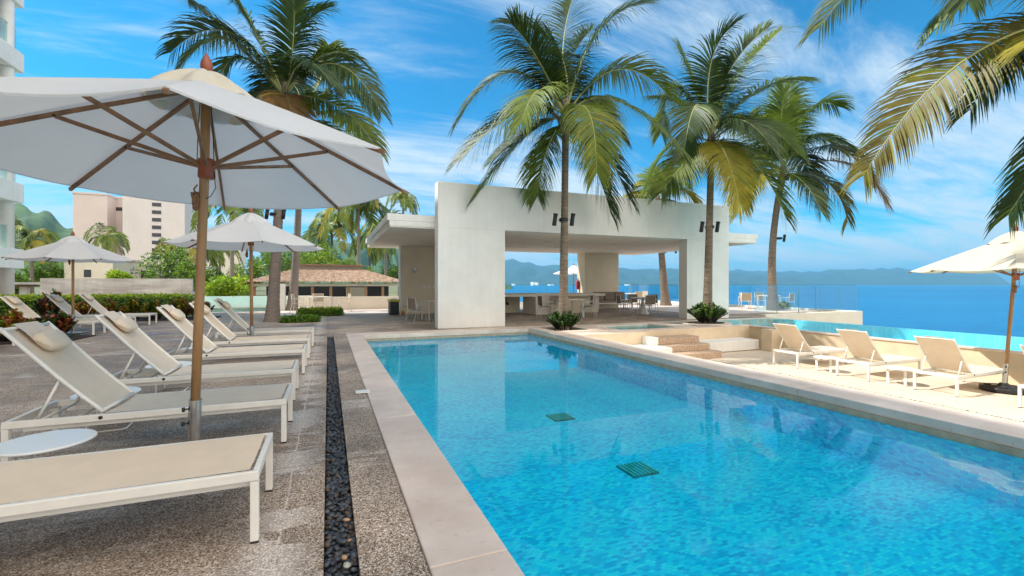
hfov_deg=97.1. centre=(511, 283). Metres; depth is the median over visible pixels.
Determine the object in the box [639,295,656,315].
dining chair
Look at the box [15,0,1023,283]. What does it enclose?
sky
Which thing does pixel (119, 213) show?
apartment tower
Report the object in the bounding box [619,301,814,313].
pale paving
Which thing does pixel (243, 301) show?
wall
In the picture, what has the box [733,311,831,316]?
terrace
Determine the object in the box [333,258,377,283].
leafy tree
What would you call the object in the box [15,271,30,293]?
leafy tree
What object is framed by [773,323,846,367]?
sun lounger
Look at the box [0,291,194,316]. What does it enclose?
hedge
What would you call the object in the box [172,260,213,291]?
leafy tree
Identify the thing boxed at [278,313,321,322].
hedge
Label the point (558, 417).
pool grate
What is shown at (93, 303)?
sun lounger
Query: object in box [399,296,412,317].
dining chair
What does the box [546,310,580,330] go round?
planter bush
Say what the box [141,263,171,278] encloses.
house
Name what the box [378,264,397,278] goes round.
leafy tree
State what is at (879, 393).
joint pebbles
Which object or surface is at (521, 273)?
mountain range
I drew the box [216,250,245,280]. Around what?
house
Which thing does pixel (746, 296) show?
dining chair
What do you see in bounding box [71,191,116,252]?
apartment tower
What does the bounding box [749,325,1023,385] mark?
retaining wall
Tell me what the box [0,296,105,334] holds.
sun lounger
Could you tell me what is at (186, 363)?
side table
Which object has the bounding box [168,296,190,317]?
croton
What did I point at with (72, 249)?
patio umbrella
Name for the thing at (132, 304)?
croton
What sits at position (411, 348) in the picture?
pool wall
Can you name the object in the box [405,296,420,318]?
dining chair
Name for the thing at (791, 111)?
palm tree
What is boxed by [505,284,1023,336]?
sea
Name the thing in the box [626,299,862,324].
terrace parapet
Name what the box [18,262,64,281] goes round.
leafy tree
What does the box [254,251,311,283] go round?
leafy tree
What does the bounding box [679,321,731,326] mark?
planter kerb
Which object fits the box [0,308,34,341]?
croton
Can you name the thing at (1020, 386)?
sun lounger
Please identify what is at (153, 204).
window
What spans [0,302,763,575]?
deck
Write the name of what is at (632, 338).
wall
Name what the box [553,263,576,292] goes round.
patio umbrella
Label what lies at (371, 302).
wall
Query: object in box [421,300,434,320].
dining table
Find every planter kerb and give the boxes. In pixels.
[521,325,604,336]
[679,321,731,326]
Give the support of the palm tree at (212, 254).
on the ground
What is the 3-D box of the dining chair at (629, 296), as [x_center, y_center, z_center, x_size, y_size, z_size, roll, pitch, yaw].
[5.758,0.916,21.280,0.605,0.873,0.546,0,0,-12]
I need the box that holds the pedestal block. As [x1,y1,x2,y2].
[642,336,657,345]
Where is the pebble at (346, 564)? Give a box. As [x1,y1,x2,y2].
[343,562,350,567]
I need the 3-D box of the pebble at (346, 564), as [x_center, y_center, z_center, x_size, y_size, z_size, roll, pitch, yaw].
[-0.799,1.362,2.190,0.039,0.029,0.060,0,0,-22]
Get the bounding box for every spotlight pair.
[264,209,285,218]
[552,213,575,225]
[699,221,719,231]
[777,234,785,241]
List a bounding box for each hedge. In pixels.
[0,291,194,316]
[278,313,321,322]
[296,305,343,315]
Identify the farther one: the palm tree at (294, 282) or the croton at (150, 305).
the palm tree at (294, 282)
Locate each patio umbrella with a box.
[0,53,407,485]
[1,231,134,333]
[161,208,324,345]
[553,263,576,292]
[908,224,1023,394]
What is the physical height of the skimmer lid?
0.006 m
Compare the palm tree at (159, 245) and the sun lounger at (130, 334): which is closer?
the sun lounger at (130, 334)
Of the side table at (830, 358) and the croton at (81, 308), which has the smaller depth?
the side table at (830, 358)
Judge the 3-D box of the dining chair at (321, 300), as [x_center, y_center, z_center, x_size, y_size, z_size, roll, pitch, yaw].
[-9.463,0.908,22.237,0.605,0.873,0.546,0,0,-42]
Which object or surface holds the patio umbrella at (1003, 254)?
on the terrace at (940, 392)
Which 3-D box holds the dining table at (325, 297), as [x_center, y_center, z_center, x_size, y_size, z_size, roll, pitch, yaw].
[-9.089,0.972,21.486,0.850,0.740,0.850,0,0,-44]
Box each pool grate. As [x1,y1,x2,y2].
[546,412,574,421]
[616,461,659,477]
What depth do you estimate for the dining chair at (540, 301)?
18.32 m
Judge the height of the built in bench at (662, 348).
0.330 m
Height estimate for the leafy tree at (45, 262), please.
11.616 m
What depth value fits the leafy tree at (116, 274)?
43.47 m
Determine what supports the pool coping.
on the deck at (204, 534)
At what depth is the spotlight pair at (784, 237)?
23.05 m
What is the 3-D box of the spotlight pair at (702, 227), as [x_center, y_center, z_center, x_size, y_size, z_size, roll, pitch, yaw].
[6.825,-1.971,15.600,0.721,0.375,0.293,0,0,0]
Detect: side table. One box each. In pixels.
[0,429,96,502]
[70,386,140,432]
[144,361,191,392]
[813,355,837,372]
[884,366,915,385]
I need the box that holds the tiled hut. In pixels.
[245,264,397,296]
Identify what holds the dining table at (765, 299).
on the pale paving at (674, 307)
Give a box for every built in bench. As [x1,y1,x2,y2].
[635,344,671,352]
[699,337,758,351]
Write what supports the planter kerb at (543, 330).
on the spa deck at (642, 326)
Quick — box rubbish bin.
[387,298,399,314]
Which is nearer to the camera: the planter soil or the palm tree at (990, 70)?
the palm tree at (990, 70)
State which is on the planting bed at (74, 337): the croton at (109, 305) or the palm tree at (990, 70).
the croton at (109, 305)
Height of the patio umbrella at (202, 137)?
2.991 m
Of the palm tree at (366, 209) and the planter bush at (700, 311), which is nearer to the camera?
the planter bush at (700, 311)
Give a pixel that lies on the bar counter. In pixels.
(530, 303)
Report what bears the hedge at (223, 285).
on the ground
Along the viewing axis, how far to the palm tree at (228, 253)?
72.58 m
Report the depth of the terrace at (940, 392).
9.41 m
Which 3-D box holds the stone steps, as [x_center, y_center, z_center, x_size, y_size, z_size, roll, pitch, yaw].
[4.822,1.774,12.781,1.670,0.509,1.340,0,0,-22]
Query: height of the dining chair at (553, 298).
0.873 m
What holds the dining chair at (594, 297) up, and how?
on the deck at (204, 534)
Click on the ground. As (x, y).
(393, 291)
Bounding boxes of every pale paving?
[280,307,387,315]
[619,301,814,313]
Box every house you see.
[64,260,141,278]
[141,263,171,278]
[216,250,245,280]
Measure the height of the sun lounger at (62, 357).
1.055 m
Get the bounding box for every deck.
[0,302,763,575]
[575,317,772,334]
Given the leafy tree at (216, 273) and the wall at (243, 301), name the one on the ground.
the leafy tree at (216, 273)
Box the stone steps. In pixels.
[653,334,721,358]
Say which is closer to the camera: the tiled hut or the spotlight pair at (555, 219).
the spotlight pair at (555, 219)
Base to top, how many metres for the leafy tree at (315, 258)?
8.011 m
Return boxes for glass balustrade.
[524,286,857,312]
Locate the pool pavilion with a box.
[366,181,757,328]
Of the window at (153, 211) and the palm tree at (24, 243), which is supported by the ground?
the palm tree at (24, 243)
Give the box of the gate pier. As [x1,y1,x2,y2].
[280,284,285,310]
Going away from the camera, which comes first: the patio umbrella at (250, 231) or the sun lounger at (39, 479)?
the sun lounger at (39, 479)
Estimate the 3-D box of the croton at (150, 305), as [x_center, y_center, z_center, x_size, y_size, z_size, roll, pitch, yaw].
[-13.390,0.947,16.927,0.843,0.819,0.933,0,0,41]
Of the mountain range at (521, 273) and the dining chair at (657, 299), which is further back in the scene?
the mountain range at (521, 273)
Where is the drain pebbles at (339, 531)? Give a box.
[324,337,358,575]
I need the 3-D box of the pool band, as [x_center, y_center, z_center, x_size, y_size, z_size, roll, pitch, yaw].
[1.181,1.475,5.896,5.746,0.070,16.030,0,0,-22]
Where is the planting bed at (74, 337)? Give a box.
[0,316,220,344]
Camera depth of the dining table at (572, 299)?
18.59 m
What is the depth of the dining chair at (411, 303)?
16.09 m
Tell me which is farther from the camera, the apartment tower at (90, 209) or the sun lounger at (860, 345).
the apartment tower at (90, 209)
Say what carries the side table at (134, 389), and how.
on the deck at (204, 534)
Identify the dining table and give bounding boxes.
[309,296,332,307]
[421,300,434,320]
[556,298,584,316]
[756,295,780,308]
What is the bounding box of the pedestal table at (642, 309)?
[631,297,648,313]
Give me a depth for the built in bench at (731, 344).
13.62 m
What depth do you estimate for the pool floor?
4.31 m
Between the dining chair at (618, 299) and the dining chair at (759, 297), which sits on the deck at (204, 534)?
the dining chair at (618, 299)
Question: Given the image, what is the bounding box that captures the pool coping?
[346,327,1023,575]
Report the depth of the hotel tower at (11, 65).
20.56 m
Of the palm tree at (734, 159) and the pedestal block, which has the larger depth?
the palm tree at (734, 159)
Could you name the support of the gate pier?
on the deck at (204, 534)
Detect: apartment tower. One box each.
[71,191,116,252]
[116,197,121,254]
[122,196,206,293]
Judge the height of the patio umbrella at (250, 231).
2.871 m
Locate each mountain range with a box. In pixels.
[505,259,804,284]
[666,268,1010,284]
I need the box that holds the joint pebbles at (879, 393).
[709,359,1023,421]
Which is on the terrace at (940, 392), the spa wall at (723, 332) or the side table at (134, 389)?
the spa wall at (723, 332)
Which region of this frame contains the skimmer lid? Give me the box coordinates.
[355,389,370,393]
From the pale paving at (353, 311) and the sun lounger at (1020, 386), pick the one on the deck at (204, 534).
the pale paving at (353, 311)
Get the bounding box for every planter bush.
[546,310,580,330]
[687,301,728,322]
[779,301,793,309]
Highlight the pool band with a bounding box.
[365,332,1023,458]
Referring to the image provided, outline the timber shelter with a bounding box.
[15,282,39,294]
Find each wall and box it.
[40,278,192,294]
[204,296,311,307]
[308,296,397,309]
[367,336,527,358]
[528,337,1023,511]
[585,332,647,344]
[647,326,749,339]
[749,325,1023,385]
[773,318,1023,350]
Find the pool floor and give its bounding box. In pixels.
[379,350,1023,575]
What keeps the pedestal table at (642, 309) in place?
on the deck at (204, 534)
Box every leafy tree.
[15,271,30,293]
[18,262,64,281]
[27,240,63,269]
[104,269,134,278]
[130,244,190,278]
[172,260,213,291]
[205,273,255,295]
[206,268,225,291]
[226,255,266,295]
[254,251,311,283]
[291,241,342,283]
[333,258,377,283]
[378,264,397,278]
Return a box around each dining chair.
[289,294,304,312]
[312,293,324,306]
[338,294,351,310]
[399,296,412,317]
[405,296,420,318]
[405,297,426,322]
[536,296,552,317]
[549,295,558,312]
[580,295,597,315]
[582,296,596,316]
[615,295,630,313]
[627,294,638,312]
[635,292,641,304]
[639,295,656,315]
[649,294,658,313]
[738,293,751,308]
[754,292,766,307]
[780,293,795,309]
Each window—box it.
[84,270,90,276]
[152,203,160,206]
[152,210,160,213]
[152,218,160,221]
[152,225,160,228]
[152,233,160,236]
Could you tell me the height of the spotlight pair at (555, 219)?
0.375 m
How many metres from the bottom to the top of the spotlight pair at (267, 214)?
0.375 m
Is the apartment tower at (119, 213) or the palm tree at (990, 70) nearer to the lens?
the palm tree at (990, 70)
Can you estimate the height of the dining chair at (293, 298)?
0.873 m
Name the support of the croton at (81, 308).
on the planting bed at (74, 337)
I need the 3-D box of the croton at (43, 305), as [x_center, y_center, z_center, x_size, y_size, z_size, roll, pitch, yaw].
[-16.060,0.751,15.787,0.996,1.208,0.978,0,0,40]
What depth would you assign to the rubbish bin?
19.70 m
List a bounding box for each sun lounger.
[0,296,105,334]
[0,321,292,461]
[0,432,272,543]
[45,294,135,321]
[78,293,156,326]
[94,311,298,413]
[156,304,306,376]
[188,301,310,358]
[214,298,313,347]
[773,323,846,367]
[836,329,920,380]
[913,336,1002,396]
[1018,344,1023,407]
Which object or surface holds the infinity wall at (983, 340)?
on the infinity floor
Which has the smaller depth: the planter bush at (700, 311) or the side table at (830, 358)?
the side table at (830, 358)
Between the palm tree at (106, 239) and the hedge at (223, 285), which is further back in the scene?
the palm tree at (106, 239)
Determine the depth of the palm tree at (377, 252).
68.66 m
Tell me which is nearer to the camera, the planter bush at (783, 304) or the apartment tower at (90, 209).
the planter bush at (783, 304)
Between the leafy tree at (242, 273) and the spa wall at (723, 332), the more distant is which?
the leafy tree at (242, 273)
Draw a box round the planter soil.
[686,321,724,323]
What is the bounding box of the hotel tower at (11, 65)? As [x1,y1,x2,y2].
[0,0,23,294]
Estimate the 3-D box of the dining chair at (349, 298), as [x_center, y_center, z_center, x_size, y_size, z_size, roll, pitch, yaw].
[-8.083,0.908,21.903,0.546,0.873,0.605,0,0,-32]
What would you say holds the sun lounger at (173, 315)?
on the deck at (204, 534)
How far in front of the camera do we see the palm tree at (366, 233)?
61.85 m
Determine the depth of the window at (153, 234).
89.90 m
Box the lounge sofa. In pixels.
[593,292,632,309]
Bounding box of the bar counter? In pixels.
[505,293,604,314]
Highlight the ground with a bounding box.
[29,286,397,295]
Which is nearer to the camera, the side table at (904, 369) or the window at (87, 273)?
the side table at (904, 369)
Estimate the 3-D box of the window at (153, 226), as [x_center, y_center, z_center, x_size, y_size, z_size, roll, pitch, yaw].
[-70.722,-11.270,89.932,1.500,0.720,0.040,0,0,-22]
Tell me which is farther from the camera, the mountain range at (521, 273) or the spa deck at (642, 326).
the mountain range at (521, 273)
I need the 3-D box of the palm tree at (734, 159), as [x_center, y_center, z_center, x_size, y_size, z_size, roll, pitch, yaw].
[7.482,-3.920,15.721,5.954,10.656,4.051,0,0,4]
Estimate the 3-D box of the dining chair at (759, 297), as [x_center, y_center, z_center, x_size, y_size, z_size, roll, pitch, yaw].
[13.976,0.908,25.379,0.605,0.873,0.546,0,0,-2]
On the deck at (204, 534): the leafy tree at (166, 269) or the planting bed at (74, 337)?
the planting bed at (74, 337)
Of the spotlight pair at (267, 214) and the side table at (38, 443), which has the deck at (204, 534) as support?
the side table at (38, 443)
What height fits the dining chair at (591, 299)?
0.873 m
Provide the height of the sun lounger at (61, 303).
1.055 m
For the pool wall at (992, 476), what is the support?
on the pool floor
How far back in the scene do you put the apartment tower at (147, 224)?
89.59 m
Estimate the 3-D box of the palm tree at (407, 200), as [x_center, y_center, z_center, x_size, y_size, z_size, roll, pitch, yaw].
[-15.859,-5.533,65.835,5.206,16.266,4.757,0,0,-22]
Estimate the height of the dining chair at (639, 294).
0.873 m
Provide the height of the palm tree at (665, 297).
9.041 m
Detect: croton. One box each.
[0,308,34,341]
[33,288,70,316]
[33,310,78,333]
[74,299,96,314]
[88,298,123,313]
[120,296,145,318]
[139,299,166,319]
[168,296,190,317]
[186,301,214,316]
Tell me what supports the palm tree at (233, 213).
on the ground
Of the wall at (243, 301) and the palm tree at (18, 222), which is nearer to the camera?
the wall at (243, 301)
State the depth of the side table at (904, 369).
9.07 m
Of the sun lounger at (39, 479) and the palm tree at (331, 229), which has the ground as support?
the palm tree at (331, 229)
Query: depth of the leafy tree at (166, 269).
49.61 m
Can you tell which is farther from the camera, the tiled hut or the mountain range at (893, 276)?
the mountain range at (893, 276)
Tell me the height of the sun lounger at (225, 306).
1.055 m
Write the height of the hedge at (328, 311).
0.581 m
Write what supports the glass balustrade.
on the terrace parapet
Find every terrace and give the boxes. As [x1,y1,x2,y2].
[705,348,1023,422]
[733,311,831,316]
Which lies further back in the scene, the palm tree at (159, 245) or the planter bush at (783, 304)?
the palm tree at (159, 245)
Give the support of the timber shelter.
on the ground
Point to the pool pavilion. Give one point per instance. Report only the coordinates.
(452, 252)
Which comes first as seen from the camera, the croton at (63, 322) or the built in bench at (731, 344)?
the croton at (63, 322)
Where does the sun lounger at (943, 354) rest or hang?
on the terrace at (940, 392)
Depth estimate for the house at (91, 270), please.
48.71 m
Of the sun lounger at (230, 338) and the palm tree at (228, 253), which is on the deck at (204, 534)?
the sun lounger at (230, 338)
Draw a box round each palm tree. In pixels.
[15,215,24,232]
[15,225,60,295]
[83,222,129,255]
[148,237,184,261]
[154,0,392,321]
[172,247,225,277]
[189,205,263,278]
[212,250,243,271]
[285,36,383,310]
[300,209,356,283]
[317,199,390,283]
[348,232,391,283]
[355,209,401,283]
[385,192,419,214]
[443,0,695,330]
[622,165,703,305]
[640,10,821,322]
[724,76,893,310]
[794,0,1023,240]
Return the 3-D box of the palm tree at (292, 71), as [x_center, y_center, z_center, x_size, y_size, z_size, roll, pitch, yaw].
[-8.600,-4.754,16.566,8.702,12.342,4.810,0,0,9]
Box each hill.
[15,203,267,286]
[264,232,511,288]
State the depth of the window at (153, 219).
89.90 m
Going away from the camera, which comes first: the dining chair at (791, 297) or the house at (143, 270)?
the dining chair at (791, 297)
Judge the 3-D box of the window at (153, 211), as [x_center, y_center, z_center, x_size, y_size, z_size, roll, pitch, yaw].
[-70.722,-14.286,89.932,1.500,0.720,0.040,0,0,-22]
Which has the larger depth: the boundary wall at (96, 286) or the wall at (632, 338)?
the boundary wall at (96, 286)
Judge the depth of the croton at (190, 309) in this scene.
17.28 m
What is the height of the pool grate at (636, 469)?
0.020 m

